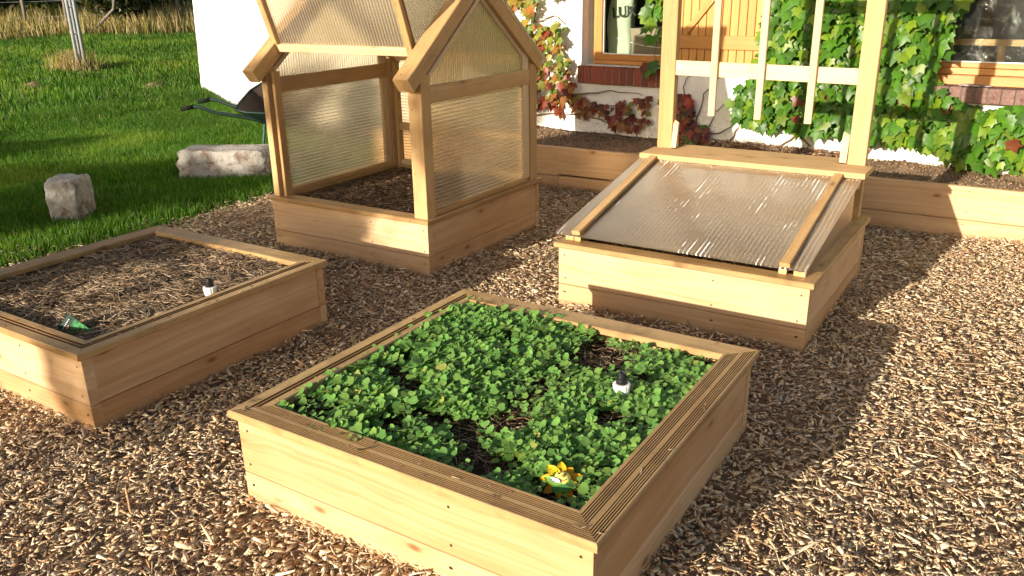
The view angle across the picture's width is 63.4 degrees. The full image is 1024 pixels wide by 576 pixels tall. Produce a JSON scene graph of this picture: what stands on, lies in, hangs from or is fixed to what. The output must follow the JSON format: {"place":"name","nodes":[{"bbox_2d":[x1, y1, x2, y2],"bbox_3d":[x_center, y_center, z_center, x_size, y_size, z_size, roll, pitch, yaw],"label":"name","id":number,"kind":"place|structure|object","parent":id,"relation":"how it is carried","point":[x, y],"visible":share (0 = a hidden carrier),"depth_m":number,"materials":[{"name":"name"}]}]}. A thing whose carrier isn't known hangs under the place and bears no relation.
{"place":"outdoors","nodes":[
{"label":"outdoors","id":0,"kind":"place"},
{"bbox_2d":[25,81,41,87],"bbox_3d":[-7.465,-3.178,12.927,0.321,0.078,0.328,11,23,30],"label":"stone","id":1,"kind":"object","parent":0,"point":[33,83],"visible":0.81,"depth_m":12.88,"materials":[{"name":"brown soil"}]},
{"bbox_2d":[0,0,195,40],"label":"rough grass","id":2,"kind":"structure","parent":0,"point":[13,25],"depth_m":22.05,"materials":[{"name":"beige plant"}]},
{"bbox_2d":[0,0,273,267],"bbox_3d":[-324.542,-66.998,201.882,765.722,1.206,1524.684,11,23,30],"label":"lawn","id":3,"kind":"structure","parent":0,"point":[172,172],"depth_m":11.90,"materials":[{"name":"green plant"}]},
{"bbox_2d":[0,2,9,14],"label":"shrub","id":4,"kind":"object","parent":3,"relation":"on","point":[4,4],"visible":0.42,"depth_m":24.74,"materials":[{"name":"green plant"}]},
{"bbox_2d":[0,0,77,21],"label":"shrub","id":5,"kind":"object","parent":3,"relation":"on","point":[27,3],"visible":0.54,"depth_m":24.44,"materials":[{"name":"green plant"}]},
{"bbox_2d":[43,173,95,221],"bbox_3d":[-3.329,-0.663,6.269,0.260,0.375,0.265,0,20,3],"label":"stone block","id":6,"kind":"object","parent":3,"relation":"on","point":[70,195],"depth_m":6.16,"materials":[{"name":"grey stone"}]},
{"bbox_2d":[64,0,87,68],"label":"lattice mast","id":7,"kind":"object","parent":3,"relation":"on","point":[74,24],"visible":0.71,"depth_m":14.75,"materials":[{"name":"metal"}]},
{"bbox_2d":[41,48,123,74],"bbox_3d":[-7.884,-4.103,14.929,1.473,0.458,1.451,2,20,8],"label":"dry grass tuft","id":8,"kind":"object","parent":3,"relation":"on","point":[69,62],"visible":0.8,"depth_m":14.92,"materials":[{"name":"beige plant"}]},
{"bbox_2d":[0,0,179,27],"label":"wire fence","id":9,"kind":"object","parent":3,"relation":"on","point":[64,9],"visible":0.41,"depth_m":22.57,"materials":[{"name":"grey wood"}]},
{"bbox_2d":[91,0,114,31],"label":"fallen branch","id":10,"kind":"object","parent":3,"relation":"on","point":[110,12],"visible":0.63,"depth_m":21.53,"materials":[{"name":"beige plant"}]},
{"bbox_2d":[75,0,150,22],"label":"shrub","id":11,"kind":"object","parent":3,"relation":"on","point":[103,7],"visible":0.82,"depth_m":22.59,"materials":[{"name":"green plant"}]},
{"bbox_2d":[142,82,165,87],"bbox_3d":[-5.579,-3.174,12.935,0.389,0.077,0.394,-3,20,-4],"label":"molehill","id":12,"kind":"object","parent":3,"relation":"on","point":[148,84],"visible":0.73,"depth_m":12.85,"materials":[{"name":"brown soil"}]},
{"bbox_2d":[150,0,186,11],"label":"shrub","id":13,"kind":"object","parent":3,"relation":"on","point":[154,3],"visible":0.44,"depth_m":26.71,"materials":[{"name":"green plant"}]},
{"bbox_2d":[175,144,271,179],"bbox_3d":[-2.609,-1.142,7.626,0.874,0.320,0.361,1,20,6],"label":"stone block","id":14,"kind":"object","parent":3,"relation":"on","point":[221,160],"depth_m":7.46,"materials":[{"name":"grey stone"}]},
{"bbox_2d":[180,82,268,144],"bbox_3d":[-2.399,-1.872,8.632,1.873,0.934,0.722,-2,20,-2],"label":"wheelbarrow","id":15,"kind":"object","parent":3,"relation":"on","point":[250,105],"visible":0.34,"depth_m":8.55,"materials":[{"name":"paint"}]},
{"bbox_2d":[192,0,268,104],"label":"outbuilding","id":16,"kind":"structure","parent":3,"relation":"on","point":[232,36],"depth_m":11.43,"materials":[{"name":"white paint"}]},
{"bbox_2d":[0,183,1023,575],"bbox_3d":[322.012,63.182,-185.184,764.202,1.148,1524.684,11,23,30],"label":"ground","id":17,"kind":"structure","parent":0,"point":[248,515],"depth_m":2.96,"materials":[{"name":"brown wood"}]},
{"bbox_2d":[0,225,327,435],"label":"raised bed","id":18,"kind":"object","parent":17,"relation":"on","point":[114,376],"visible":0.75,"depth_m":3.47,"materials":[{"name":"brown wood"}]},
{"bbox_2d":[0,234,287,339],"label":"straw mulch","id":19,"kind":"object","parent":18,"relation":"in","point":[122,310],"visible":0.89,"depth_m":3.91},
{"bbox_2d":[58,313,91,335],"bbox_3d":[-1.782,0.175,3.382,0.152,0.138,0.038,6,21,18],"label":"seed packet","id":20,"kind":"object","parent":19,"relation":"on","point":[69,321],"visible":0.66,"depth_m":3.38,"materials":[{"name":"paper"}]},
{"bbox_2d":[203,277,216,295],"bbox_3d":[-1.355,0.035,3.735,0.059,0.170,0.061,11,23,30],"label":"irrigation riser","id":21,"kind":"object","parent":19,"relation":"on","point":[210,287],"visible":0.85,"depth_m":3.70,"materials":[{"name":"white plastic"}]},
{"bbox_2d":[3,195,865,533],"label":"screws","id":22,"kind":"object","parent":18,"relation":"on","point":[395,325],"visible":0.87,"depth_m":2.96,"materials":[{"name":"silver metal"}]},
{"bbox_2d":[242,0,546,279],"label":"mini greenhouse","id":23,"kind":"object","parent":17,"relation":"on","point":[438,98],"visible":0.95,"depth_m":5.14,"materials":[{"name":"brown wood"}]},
{"bbox_2d":[299,167,414,213],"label":"straw mulch","id":24,"kind":"object","parent":23,"relation":"in","point":[376,194],"visible":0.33,"depth_m":5.59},
{"bbox_2d":[227,289,759,575],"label":"raised bed","id":25,"kind":"object","parent":17,"relation":"on","point":[376,499],"visible":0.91,"depth_m":2.43,"materials":[{"name":"brown wood"}]},
{"bbox_2d":[293,334,711,508],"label":"straw mulch","id":26,"kind":"object","parent":25,"relation":"in","point":[599,357],"visible":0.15,"depth_m":2.71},
{"bbox_2d":[277,295,713,509],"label":"seedlings","id":27,"kind":"object","parent":26,"relation":"on","point":[460,353],"visible":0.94,"depth_m":2.75,"materials":[{"name":"green plant"}]},
{"bbox_2d":[539,462,583,498],"bbox_3d":[0.132,0.564,2.298,0.109,0.134,0.104,11,23,30],"label":"flower ornament","id":28,"kind":"object","parent":26,"relation":"on","point":[558,477],"visible":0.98,"depth_m":2.27,"materials":[{"name":"paint"}]},
{"bbox_2d":[613,371,630,395],"bbox_3d":[0.366,0.359,2.776,0.059,0.170,0.061,11,23,30],"label":"irrigation riser","id":29,"kind":"object","parent":26,"relation":"on","point":[621,383],"visible":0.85,"depth_m":2.74,"materials":[{"name":"white plastic"}]},
{"bbox_2d":[554,0,888,355],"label":"cold frame","id":30,"kind":"object","parent":17,"relation":"on","point":[799,215],"visible":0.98,"depth_m":4.28,"materials":[{"name":"brown wood"}]},
{"bbox_2d":[588,239,793,273],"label":"bed soil","id":31,"kind":"structure","parent":30,"relation":"in","point":[697,257],"depth_m":4.24,"materials":[{"name":"brown soil"}]},
{"bbox_2d":[590,239,789,270],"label":"straw mulch","id":32,"kind":"object","parent":31,"relation":"on","point":[686,255],"visible":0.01,"depth_m":4.21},
{"bbox_2d":[511,0,1023,174],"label":"house","id":33,"kind":"structure","parent":17,"relation":"on","point":[595,66],"depth_m":6.88,"materials":[{"name":"white paint"}]},
{"bbox_2d":[506,0,652,135],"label":"climbing plant","id":34,"kind":"object","parent":33,"relation":"attached to","point":[527,12],"visible":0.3,"depth_m":7.51,"materials":[{"name":"red plant"}]},
{"bbox_2d":[607,0,636,53],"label":"curtain","id":35,"kind":"object","parent":33,"relation":"on","point":[621,19],"visible":0.98,"depth_m":7.49,"materials":[{"name":"white fabric"}]},
{"bbox_2d":[593,0,660,65],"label":"window","id":36,"kind":"structure","parent":33,"relation":"in","point":[600,57],"depth_m":7.38,"materials":[{"name":"brown wood"}]},
{"bbox_2d":[630,26,661,54],"bbox_3d":[1.349,-2.201,7.508,0.570,0.295,0.320,13,24,34],"label":"cardboard box","id":37,"kind":"object","parent":33,"relation":"in","point":[636,38],"visible":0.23,"depth_m":7.44,"materials":[{"name":"beige cardboard"}]},
{"bbox_2d":[638,0,663,78],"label":"climbing plant","id":38,"kind":"object","parent":33,"relation":"attached to","point":[649,15],"visible":0.88,"depth_m":6.92,"materials":[{"name":"green plant"}]},
{"bbox_2d":[656,76,739,144],"bbox_3d":[1.554,-1.451,6.878,0.775,0.656,0.127,14,25,35],"label":"climbing plant","id":39,"kind":"object","parent":33,"relation":"attached to","point":[690,129],"visible":0.64,"depth_m":6.94,"materials":[{"name":"red plant"}]},
{"bbox_2d":[722,0,1023,178],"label":"climbing plant","id":40,"kind":"object","parent":33,"relation":"attached to","point":[918,40],"visible":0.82,"depth_m":5.89,"materials":[{"name":"green plant"}]},
{"bbox_2d":[933,60,1023,76],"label":"window","id":41,"kind":"structure","parent":33,"relation":"in","point":[952,67],"depth_m":5.76,"materials":[{"name":"brown wood"}]},
{"bbox_2d":[954,38,1023,61],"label":"window frame","id":42,"kind":"object","parent":33,"relation":"on","point":[1002,44],"visible":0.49,"depth_m":5.89,"materials":[{"name":"brown wood"}]},
{"bbox_2d":[537,144,1023,245],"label":"long planter","id":43,"kind":"object","parent":17,"relation":"on","point":[939,208],"visible":0.29,"depth_m":5.52,"materials":[{"name":"brown wood"}]},
{"bbox_2d":[537,125,1023,190],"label":"dry soil","id":44,"kind":"structure","parent":43,"relation":"in","point":[882,166],"depth_m":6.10,"materials":[{"name":"brown soil"}]},
{"bbox_2d":[959,84,991,86],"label":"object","id":45,"kind":"object","parent":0,"point":[976,85],"visible":1,"depth_m":5.69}
]}

